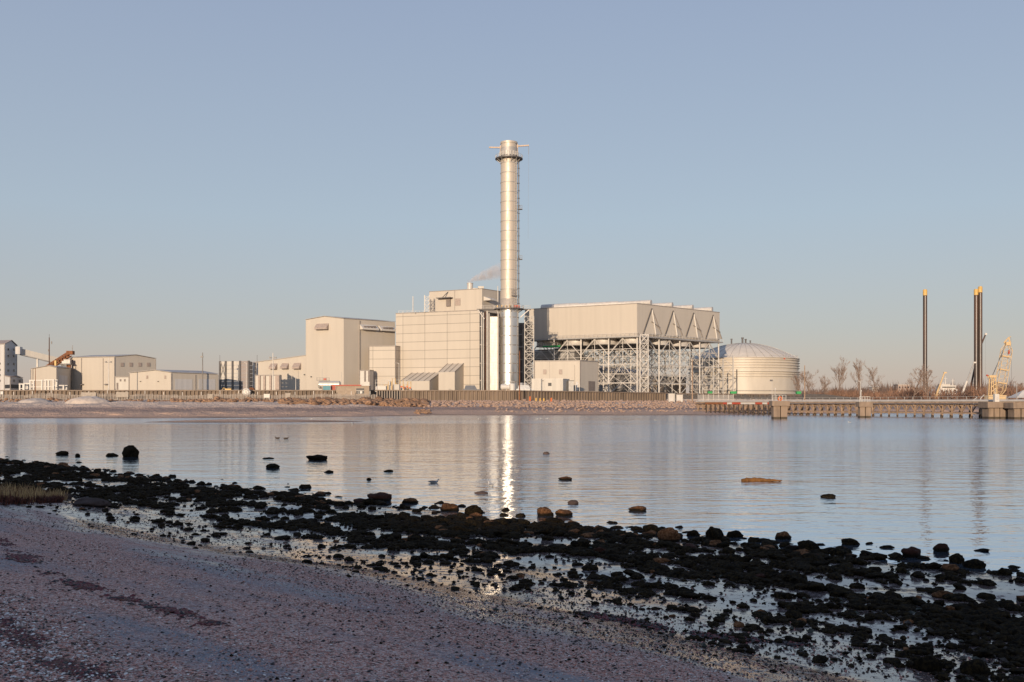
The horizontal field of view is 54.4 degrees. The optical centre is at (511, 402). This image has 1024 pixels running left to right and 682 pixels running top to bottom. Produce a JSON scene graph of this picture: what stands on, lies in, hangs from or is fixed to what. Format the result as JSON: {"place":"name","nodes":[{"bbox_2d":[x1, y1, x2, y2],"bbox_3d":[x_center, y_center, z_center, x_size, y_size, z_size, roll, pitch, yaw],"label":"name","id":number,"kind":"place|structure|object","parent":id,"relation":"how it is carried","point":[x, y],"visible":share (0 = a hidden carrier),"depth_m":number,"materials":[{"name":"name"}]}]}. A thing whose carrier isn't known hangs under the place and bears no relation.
{"place":"outdoors","nodes":[
{"label":"outdoors","id":0,"kind":"place"},
{"bbox_2d":[0,392,978,422],"bbox_3d":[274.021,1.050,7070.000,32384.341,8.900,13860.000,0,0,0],"label":"ground","id":1,"kind":"structure","parent":0,"point":[145,409],"depth_m":249.66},
{"bbox_2d":[0,340,17,389],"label":"tower building","id":2,"kind":"structure","parent":1,"relation":"on","point":[8,360],"depth_m":347.34,"materials":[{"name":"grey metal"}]},
{"bbox_2d":[4,375,22,389],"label":"annex building","id":3,"kind":"structure","parent":1,"relation":"on","point":[11,382],"depth_m":343.78,"materials":[{"name":"grey metal"}]},
{"bbox_2d":[19,398,50,402],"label":"sand pile","id":4,"kind":"object","parent":1,"relation":"on","point":[31,400],"visible":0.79,"depth_m":278.52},
{"bbox_2d":[30,365,70,389],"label":"storage shed","id":5,"kind":"structure","parent":1,"relation":"on","point":[62,374],"depth_m":341.96,"materials":[{"name":"metal"}]},
{"bbox_2d":[15,347,65,366],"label":"conveyor gallery","id":6,"kind":"object","parent":5,"relation":"on","point":[21,351],"visible":0.46,"depth_m":353.28,"materials":[{"name":"metal"}]},
{"bbox_2d":[59,375,67,388],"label":"door","id":7,"kind":"structure","parent":5,"relation":"in","point":[63,380],"depth_m":342.46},
{"bbox_2d":[44,379,57,389],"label":"portal frame","id":8,"kind":"object","parent":1,"relation":"on","point":[53,386],"visible":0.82,"depth_m":309.16,"materials":[{"name":"white paint"}]},
{"bbox_2d":[46,345,74,367],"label":"rusty conveyor","id":9,"kind":"object","parent":1,"relation":"on","point":[66,355],"visible":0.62,"depth_m":349.60,"materials":[{"name":"metal"}]},
{"bbox_2d":[65,396,109,403],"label":"sand pile","id":10,"kind":"object","parent":1,"relation":"on","point":[87,400],"visible":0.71,"depth_m":274.31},
{"bbox_2d":[70,354,156,389],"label":"warehouse","id":11,"kind":"structure","parent":1,"relation":"on","point":[89,372],"depth_m":348.77,"materials":[{"name":"metal"}]},
{"bbox_2d":[115,376,128,389],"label":"annex building","id":12,"kind":"structure","parent":1,"relation":"on","point":[121,382],"depth_m":330.61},
{"bbox_2d":[128,369,218,389],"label":"shed","id":13,"kind":"structure","parent":1,"relation":"on","point":[154,379],"depth_m":328.57,"materials":[{"name":"metal"}]},
{"bbox_2d":[175,379,191,389],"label":"roller door","id":14,"kind":"structure","parent":13,"relation":"in","point":[180,384],"depth_m":328.21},
{"bbox_2d":[198,379,214,389],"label":"roller door","id":15,"kind":"structure","parent":13,"relation":"in","point":[208,384],"depth_m":334.73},
{"bbox_2d":[0,390,375,399],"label":"sheet pile wall","id":16,"kind":"structure","parent":1,"relation":"on","point":[175,392],"depth_m":300.00,"materials":[{"name":"metal"}]},
{"bbox_2d":[219,361,257,389],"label":"panelled enclosure","id":17,"kind":"object","parent":1,"relation":"on","point":[232,374],"visible":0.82,"depth_m":354.37,"materials":[{"name":"metal"}]},
{"bbox_2d":[255,375,281,389],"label":"ribbed annex","id":18,"kind":"object","parent":1,"relation":"on","point":[263,382],"visible":0.84,"depth_m":338.92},
{"bbox_2d":[256,316,395,389],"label":"turbine hall","id":19,"kind":"structure","parent":1,"relation":"on","point":[336,347],"depth_m":385.08,"materials":[{"name":"metal"}]},
{"bbox_2d":[317,377,340,389],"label":"horizontal tank","id":20,"kind":"object","parent":1,"relation":"on","point":[323,382],"visible":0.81,"depth_m":320.99,"materials":[{"name":"metal"}]},
{"bbox_2d":[335,385,370,398],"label":"gate hut","id":21,"kind":"object","parent":1,"relation":"on","point":[342,390],"visible":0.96,"depth_m":296.00,"materials":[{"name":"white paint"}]},
{"bbox_2d":[0,397,712,413],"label":"riprap rubble","id":22,"kind":"object","parent":1,"relation":"on","point":[601,403],"visible":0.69,"depth_m":287.61,"materials":[{"name":"stone"}]},
{"bbox_2d":[359,370,373,389],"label":"ventilation unit","id":23,"kind":"object","parent":1,"relation":"on","point":[366,377],"visible":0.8,"depth_m":376.97,"materials":[{"name":"white paint"}]},
{"bbox_2d":[369,345,399,389],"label":"panelled block","id":24,"kind":"structure","parent":1,"relation":"on","point":[384,361],"depth_m":382.11,"materials":[{"name":"metal"}]},
{"bbox_2d":[376,390,400,398],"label":"soldier pile wall","id":25,"kind":"structure","parent":1,"relation":"on","point":[394,394],"depth_m":299.95,"materials":[{"name":"concrete"}]},
{"bbox_2d":[375,378,411,391],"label":"pipework skid","id":26,"kind":"object","parent":1,"relation":"on","point":[390,385],"visible":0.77,"depth_m":323.98,"materials":[{"name":"white paint"}]},
{"bbox_2d":[396,283,500,389],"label":"boiler house","id":27,"kind":"structure","parent":1,"relation":"on","point":[439,342],"depth_m":378.53,"materials":[{"name":"metal"}]},
{"bbox_2d":[480,311,487,389],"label":"pipe riser","id":28,"kind":"object","parent":1,"relation":"on","point":[486,350],"visible":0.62,"depth_m":365.81,"materials":[{"name":"paint"}]},
{"bbox_2d":[488,313,498,389],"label":"vertical duct","id":29,"kind":"object","parent":1,"relation":"on","point":[493,353],"visible":0.91,"depth_m":362.00,"materials":[{"name":"metal"}]},
{"bbox_2d":[477,140,530,389],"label":"chimney stack","id":30,"kind":"object","parent":1,"relation":"on","point":[508,157],"visible":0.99,"depth_m":362.24,"materials":[{"name":"silver metal"}]},
{"bbox_2d":[518,323,528,384],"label":"duct casing","id":31,"kind":"object","parent":1,"relation":"on","point":[521,337],"visible":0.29,"depth_m":376.00,"materials":[{"name":"metal"}]},
{"bbox_2d":[524,316,533,388],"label":"lattice tower","id":32,"kind":"structure","parent":1,"relation":"on","point":[530,342],"depth_m":369.07,"materials":[{"name":"metal"}]},
{"bbox_2d":[401,390,667,400],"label":"sheet pile wall","id":33,"kind":"structure","parent":1,"relation":"on","point":[476,395],"depth_m":303.24,"materials":[{"name":"metal"}]},
{"bbox_2d":[532,379,569,390],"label":"site trailer","id":34,"kind":"object","parent":1,"relation":"on","point":[549,384],"visible":0.81,"depth_m":323.35,"materials":[{"name":"white paint"}]},
{"bbox_2d":[534,360,598,391],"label":"control building","id":35,"kind":"structure","parent":1,"relation":"on","point":[584,374],"depth_m":342.55,"materials":[{"name":"metal"}]},
{"bbox_2d":[612,370,628,391],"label":"process vessel","id":36,"kind":"object","parent":1,"relation":"on","point":[620,388],"visible":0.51,"depth_m":412.12,"materials":[{"name":"metal"}]},
{"bbox_2d":[599,366,646,391],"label":"grey store","id":37,"kind":"structure","parent":1,"relation":"on","point":[610,387],"depth_m":451.95,"materials":[{"name":"metal"}]},
{"bbox_2d":[525,300,722,393],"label":"air cooled condenser","id":38,"kind":"object","parent":1,"relation":"on","point":[570,331],"visible":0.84,"depth_m":407.07,"materials":[{"name":"metal"}]},
{"bbox_2d":[639,334,648,391],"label":"stair tower","id":39,"kind":"structure","parent":1,"relation":"on","point":[641,361],"depth_m":383.97,"materials":[{"name":"metal"}]},
{"bbox_2d":[641,376,685,392],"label":"dark roofed store","id":40,"kind":"structure","parent":1,"relation":"on","point":[675,388],"depth_m":479.04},
{"bbox_2d":[700,394,733,400],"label":"fence","id":41,"kind":"object","parent":1,"relation":"on","point":[727,397],"visible":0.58,"depth_m":330.65,"materials":[{"name":"metal"}]},
{"bbox_2d":[702,356,733,393],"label":"steel trestle","id":42,"kind":"object","parent":1,"relation":"on","point":[723,376],"visible":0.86,"depth_m":424.89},
{"bbox_2d":[705,402,768,414],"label":"striped barrier","id":43,"kind":"object","parent":1,"relation":"on","point":[733,403],"visible":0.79,"depth_m":258.11,"materials":[{"name":"metal"}]},
{"bbox_2d":[677,393,798,398],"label":"sheet pile wall","id":44,"kind":"structure","parent":1,"relation":"on","point":[738,394],"depth_m":362.34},
{"bbox_2d":[688,337,799,393],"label":"storage tank","id":45,"kind":"object","parent":1,"relation":"on","point":[758,368],"visible":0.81,"depth_m":457.76,"materials":[{"name":"metal"}]},
{"bbox_2d":[798,370,818,393],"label":"bare tree","id":46,"kind":"object","parent":1,"relation":"on","point":[807,385],"visible":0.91,"depth_m":420.66,"materials":[{"name":"brown plant"}]},
{"bbox_2d":[819,375,831,393],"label":"bare tree","id":47,"kind":"object","parent":1,"relation":"on","point":[826,385],"visible":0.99,"depth_m":428.85,"materials":[{"name":"brown plant"}]},
{"bbox_2d":[830,357,849,394],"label":"bare tree","id":48,"kind":"object","parent":1,"relation":"on","point":[841,378],"visible":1,"depth_m":413.92,"materials":[{"name":"brown plant"}]},
{"bbox_2d":[850,358,865,394],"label":"bare tree","id":49,"kind":"object","parent":1,"relation":"on","point":[858,371],"visible":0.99,"depth_m":420.47,"materials":[{"name":"brown plant"}]},
{"bbox_2d":[865,366,884,391],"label":"bare tree","id":50,"kind":"object","parent":1,"relation":"on","point":[872,376],"visible":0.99,"depth_m":440.63,"materials":[{"name":"brown plant"}]},
{"bbox_2d":[800,377,1018,393],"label":"wood","id":51,"kind":"object","parent":1,"relation":"on","point":[881,388],"visible":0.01,"depth_m":668.30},
{"bbox_2d":[907,364,929,398],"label":"bare tree","id":52,"kind":"object","parent":1,"relation":"on","point":[920,378],"visible":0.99,"depth_m":378.01,"materials":[{"name":"brown plant"}]},
{"bbox_2d":[815,382,1023,399],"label":"winter brush","id":53,"kind":"object","parent":1,"relation":"on","point":[907,394],"visible":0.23,"depth_m":409.35,"materials":[{"name":"plant"}]},
{"bbox_2d":[923,289,926,397],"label":"spud column","id":54,"kind":"structure","parent":1,"relation":"on","point":[925,328],"depth_m":429.27,"materials":[{"name":"metal"}]},
{"bbox_2d":[916,369,935,399],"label":"bare tree","id":55,"kind":"object","parent":1,"relation":"on","point":[927,386],"visible":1,"depth_m":376.52,"materials":[{"name":"brown plant"}]},
{"bbox_2d":[928,376,957,398],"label":"work vessel","id":56,"kind":"object","parent":1,"relation":"on","point":[943,387],"visible":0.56,"depth_m":419.80,"materials":[{"name":"white paint"}]},
{"bbox_2d":[974,289,977,390],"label":"spud column","id":57,"kind":"structure","parent":1,"relation":"on","point":[976,336],"depth_m":429.18,"materials":[{"name":"metal"}]},
{"bbox_2d":[978,286,982,391],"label":"spud column","id":58,"kind":"structure","parent":1,"relation":"on","point":[980,289],"depth_m":429.35,"materials":[{"name":"metal"}]},
{"bbox_2d":[984,336,1012,399],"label":"lattice crane","id":59,"kind":"object","parent":1,"relation":"on","point":[995,386],"visible":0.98,"depth_m":329.36,"materials":[{"name":"paint"}]},
{"bbox_2d":[0,413,1023,576],"bbox_3d":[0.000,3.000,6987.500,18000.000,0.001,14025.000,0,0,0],"label":"water","id":60,"kind":"structure","parent":0,"point":[927,483],"depth_m":47.80,"materials":[{"name":"blue liquid"}]},
{"bbox_2d":[122,445,138,456],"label":"boulder","id":61,"kind":"object","parent":60,"relation":"in","point":[130,451],"visible":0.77,"depth_m":55.38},
{"bbox_2d":[306,454,327,459],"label":"boulder","id":62,"kind":"object","parent":60,"relation":"in","point":[316,457],"visible":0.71,"depth_m":52.27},
{"bbox_2d":[555,509,572,515],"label":"boulder","id":63,"kind":"object","parent":60,"relation":"in","point":[560,512],"visible":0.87,"depth_m":26.50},
{"bbox_2d":[741,477,781,480],"bbox_3d":[9.557,2.965,38.215,1.525,0.221,0.280,0,0,3],"label":"driftwood log","id":64,"kind":"object","parent":60,"relation":"in","point":[754,479],"visible":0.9,"depth_m":38.16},
{"bbox_2d":[769,388,789,418],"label":"concrete dolphin","id":65,"kind":"object","parent":60,"relation":"in","point":[779,409],"visible":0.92,"depth_m":188.16,"materials":[{"name":"beige concrete"}]},
{"bbox_2d":[841,538,859,544],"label":"boulder","id":66,"kind":"object","parent":60,"relation":"in","point":[848,541],"visible":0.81,"depth_m":21.06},
{"bbox_2d":[695,396,1023,417],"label":"pier","id":67,"kind":"structure","parent":60,"relation":"in","point":[836,403],"depth_m":228.24,"materials":[{"name":"paint"}]},
{"bbox_2d":[856,390,872,417],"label":"concrete dolphin","id":68,"kind":"object","parent":60,"relation":"in","point":[864,409],"visible":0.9,"depth_m":203.14,"materials":[{"name":"beige concrete"}]},
{"bbox_2d":[933,543,949,551],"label":"boulder","id":69,"kind":"object","parent":60,"relation":"in","point":[941,547],"visible":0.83,"depth_m":20.07,"materials":[{"name":"stone"}]},
{"bbox_2d":[978,402,1007,418],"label":"concrete dolphin","id":70,"kind":"object","parent":60,"relation":"in","point":[994,410],"visible":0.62,"depth_m":190.26},
{"bbox_2d":[1004,402,1023,418],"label":"concrete dolphin","id":71,"kind":"object","parent":60,"relation":"in","point":[1015,410],"visible":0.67,"depth_m":186.24},
{"bbox_2d":[0,464,1023,681],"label":"beach","id":72,"kind":"structure","parent":0,"point":[1003,588],"depth_m":11.37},
{"bbox_2d":[0,538,42,558],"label":"seaweed wrack","id":73,"kind":"object","parent":72,"relation":"on","point":[30,556],"visible":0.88,"depth_m":13.64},
{"bbox_2d":[0,494,66,504],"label":"red groundcover","id":74,"kind":"object","parent":72,"relation":"on","point":[5,500],"visible":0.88,"depth_m":25.76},
{"bbox_2d":[0,481,69,501],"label":"dry grass","id":75,"kind":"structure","parent":72,"relation":"on","point":[23,492],"depth_m":27.90,"materials":[{"name":"plant"}]},
{"bbox_2d":[0,617,122,680],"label":"seaweed wrack","id":76,"kind":"object","parent":72,"relation":"on","point":[62,662],"visible":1,"depth_m":6.91,"materials":[{"name":"plant"}]},
{"bbox_2d":[0,593,178,681],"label":"shell drift","id":77,"kind":"object","parent":72,"relation":"on","point":[11,671],"visible":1,"depth_m":7.22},
{"bbox_2d":[72,497,111,506],"bbox_3d":[-11.047,2.640,26.123,0.967,0.320,0.706,0,0,0],"label":"boulder","id":78,"kind":"object","parent":72,"relation":"on","point":[91,502],"visible":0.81,"depth_m":25.91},
{"bbox_2d":[4,555,230,625],"bbox_3d":[-4.791,2.006,11.013,0.718,0.149,6.107,0,0,-42],"label":"seaweed wrack","id":79,"kind":"object","parent":72,"relation":"on","point":[78,585],"visible":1,"depth_m":10.01,"materials":[{"name":"plant"}]},
{"bbox_2d":[367,492,391,500],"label":"boulder","id":80,"kind":"object","parent":72,"relation":"on","point":[382,496],"visible":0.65,"depth_m":30.43,"materials":[{"name":"stone"}]},
{"bbox_2d":[440,503,458,510],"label":"boulder","id":81,"kind":"object","parent":72,"relation":"on","point":[448,507],"visible":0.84,"depth_m":27.69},
{"bbox_2d":[464,505,482,514],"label":"boulder","id":82,"kind":"object","parent":72,"relation":"on","point":[471,509],"visible":0.59,"depth_m":26.44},
{"bbox_2d":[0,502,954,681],"bbox_3d":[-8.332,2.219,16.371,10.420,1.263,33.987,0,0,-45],"label":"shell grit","id":83,"kind":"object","parent":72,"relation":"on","point":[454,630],"visible":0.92,"depth_m":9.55,"materials":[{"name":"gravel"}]},
{"bbox_2d":[0,502,989,681],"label":"shell fragments","id":84,"kind":"object","parent":72,"relation":"on","point":[125,673],"visible":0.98,"depth_m":9.58,"materials":[{"name":"white"}]},
{"bbox_2d":[0,481,1018,681],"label":"margin pebbles","id":85,"kind":"object","parent":72,"relation":"on","point":[505,627],"visible":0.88,"depth_m":11.28,"materials":[{"name":"stone"}]},
{"bbox_2d":[0,456,1023,681],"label":"weedy stones","id":86,"kind":"object","parent":72,"relation":"on","point":[473,523],"visible":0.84,"depth_m":19.56,"materials":[{"name":"stone"}]},
{"bbox_2d":[2,463,1022,681],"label":"loose weed","id":87,"kind":"object","parent":72,"relation":"on","point":[902,637],"visible":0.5,"depth_m":14.91,"materials":[{"name":"plant"}]},
{"bbox_2d":[537,507,553,515],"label":"boulder","id":88,"kind":"object","parent":72,"relation":"on","point":[543,511],"visible":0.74,"depth_m":26.46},
{"bbox_2d":[536,525,558,534],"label":"weedy rock","id":89,"kind":"object","parent":72,"relation":"on","point":[545,529],"visible":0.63,"depth_m":22.22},
{"bbox_2d":[571,540,588,546],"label":"weedy rock","id":90,"kind":"object","parent":72,"relation":"on","point":[581,543],"visible":0.74,"depth_m":20.02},
{"bbox_2d":[643,524,659,531],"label":"weedy rock","id":91,"kind":"object","parent":72,"relation":"on","point":[649,527],"visible":0.56,"depth_m":23.14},
{"bbox_2d":[657,527,680,541],"bbox_3d":[3.377,2.905,21.584,0.401,0.423,0.476,0,0,-40],"label":"boulder","id":92,"kind":"object","parent":72,"relation":"on","point":[671,534],"visible":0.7,"depth_m":21.45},
{"bbox_2d":[567,610,811,646],"bbox_3d":[2.049,2.759,12.153,3.132,0.112,0.620,0,0,32],"label":"seaweed wrack","id":93,"kind":"object","parent":72,"relation":"on","point":[646,624],"visible":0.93,"depth_m":12.20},
{"bbox_2d":[677,591,701,598],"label":"weedy rock","id":94,"kind":"object","parent":72,"relation":"on","point":[689,594],"visible":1,"depth_m":14.67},
{"bbox_2d":[705,526,723,539],"bbox_3d":[4.424,2.920,21.784,0.362,0.454,0.361,0,0,-44],"label":"boulder","id":95,"kind":"object","parent":72,"relation":"on","point":[712,532],"visible":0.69,"depth_m":21.66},
{"bbox_2d":[726,530,743,537],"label":"boulder","id":96,"kind":"object","parent":72,"relation":"on","point":[735,534],"visible":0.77,"depth_m":22.24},
{"bbox_2d":[775,531,791,538],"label":"boulder","id":97,"kind":"object","parent":72,"relation":"on","point":[783,535],"visible":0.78,"depth_m":21.95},
{"bbox_2d":[797,540,819,549],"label":"boulder","id":98,"kind":"object","parent":72,"relation":"on","point":[807,544],"visible":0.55,"depth_m":20.03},
{"bbox_2d":[802,581,825,590],"bbox_3d":[4.702,2.868,15.469,0.332,0.195,0.304,0,0,-29],"label":"weedy rock","id":99,"kind":"object","parent":72,"relation":"on","point":[812,586],"visible":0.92,"depth_m":15.37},
{"bbox_2d":[812,655,828,663],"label":"weedy rock","id":100,"kind":"object","parent":72,"relation":"on","point":[820,659],"visible":0.98,"depth_m":10.62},
{"bbox_2d":[828,547,844,555],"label":"boulder","id":101,"kind":"object","parent":72,"relation":"on","point":[835,551],"visible":0.66,"depth_m":19.55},
{"bbox_2d":[865,553,886,559],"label":"weedy rock","id":102,"kind":"object","parent":72,"relation":"on","point":[878,556],"visible":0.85,"depth_m":19.05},
{"bbox_2d":[901,546,920,557],"bbox_3d":[7.786,2.952,19.408,0.395,0.310,0.286,0,0,0],"label":"boulder","id":103,"kind":"object","parent":72,"relation":"on","point":[912,552],"visible":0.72,"depth_m":19.32,"materials":[{"name":"stone"}]},
{"bbox_2d":[906,649,929,654],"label":"weedy rock","id":104,"kind":"object","parent":72,"relation":"on","point":[918,651],"visible":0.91,"depth_m":11.29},
{"bbox_2d":[914,655,942,672],"bbox_3d":[4.362,2.772,10.471,0.221,0.244,0.260,0,0,-39],"label":"boulder","id":105,"kind":"object","parent":72,"relation":"on","point":[929,663],"visible":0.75,"depth_m":10.40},
{"bbox_2d":[931,591,953,597],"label":"weedy rock","id":106,"kind":"object","parent":72,"relation":"on","point":[938,594],"visible":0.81,"depth_m":14.98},
{"bbox_2d":[949,553,964,563],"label":"boulder","id":107,"kind":"object","parent":72,"relation":"on","point":[957,558],"visible":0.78,"depth_m":18.65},
{"bbox_2d":[962,559,985,568],"bbox_3d":[8.422,2.966,18.183,0.318,0.245,0.382,0,0,-41],"label":"boulder","id":108,"kind":"object","parent":72,"relation":"on","point":[975,564],"visible":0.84,"depth_m":18.08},
{"bbox_2d":[959,659,990,675],"bbox_3d":[4.846,2.790,10.419,0.286,0.255,0.264,0,0,-40],"label":"boulder","id":109,"kind":"object","parent":72,"relation":"on","point":[974,666],"visible":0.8,"depth_m":10.34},
{"bbox_2d":[972,648,993,657],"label":"weedy rock","id":110,"kind":"object","parent":72,"relation":"on","point":[983,652],"visible":0.89,"depth_m":11.31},
{"bbox_2d":[976,592,995,599],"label":"weedy rock","id":111,"kind":"object","parent":72,"relation":"on","point":[985,595],"visible":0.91,"depth_m":15.09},
{"bbox_2d":[991,610,1010,617],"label":"weedy rock","id":112,"kind":"object","parent":72,"relation":"on","point":[1005,613],"visible":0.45,"depth_m":13.39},
{"bbox_2d":[997,568,1011,575],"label":"boulder","id":113,"kind":"object","parent":72,"relation":"on","point":[1005,571],"visible":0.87,"depth_m":17.29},
{"bbox_2d":[0,0,1023,392],"label":"sky","id":114,"kind":"structure","parent":0,"point":[181,180],"materials":[{"name":"blue"}]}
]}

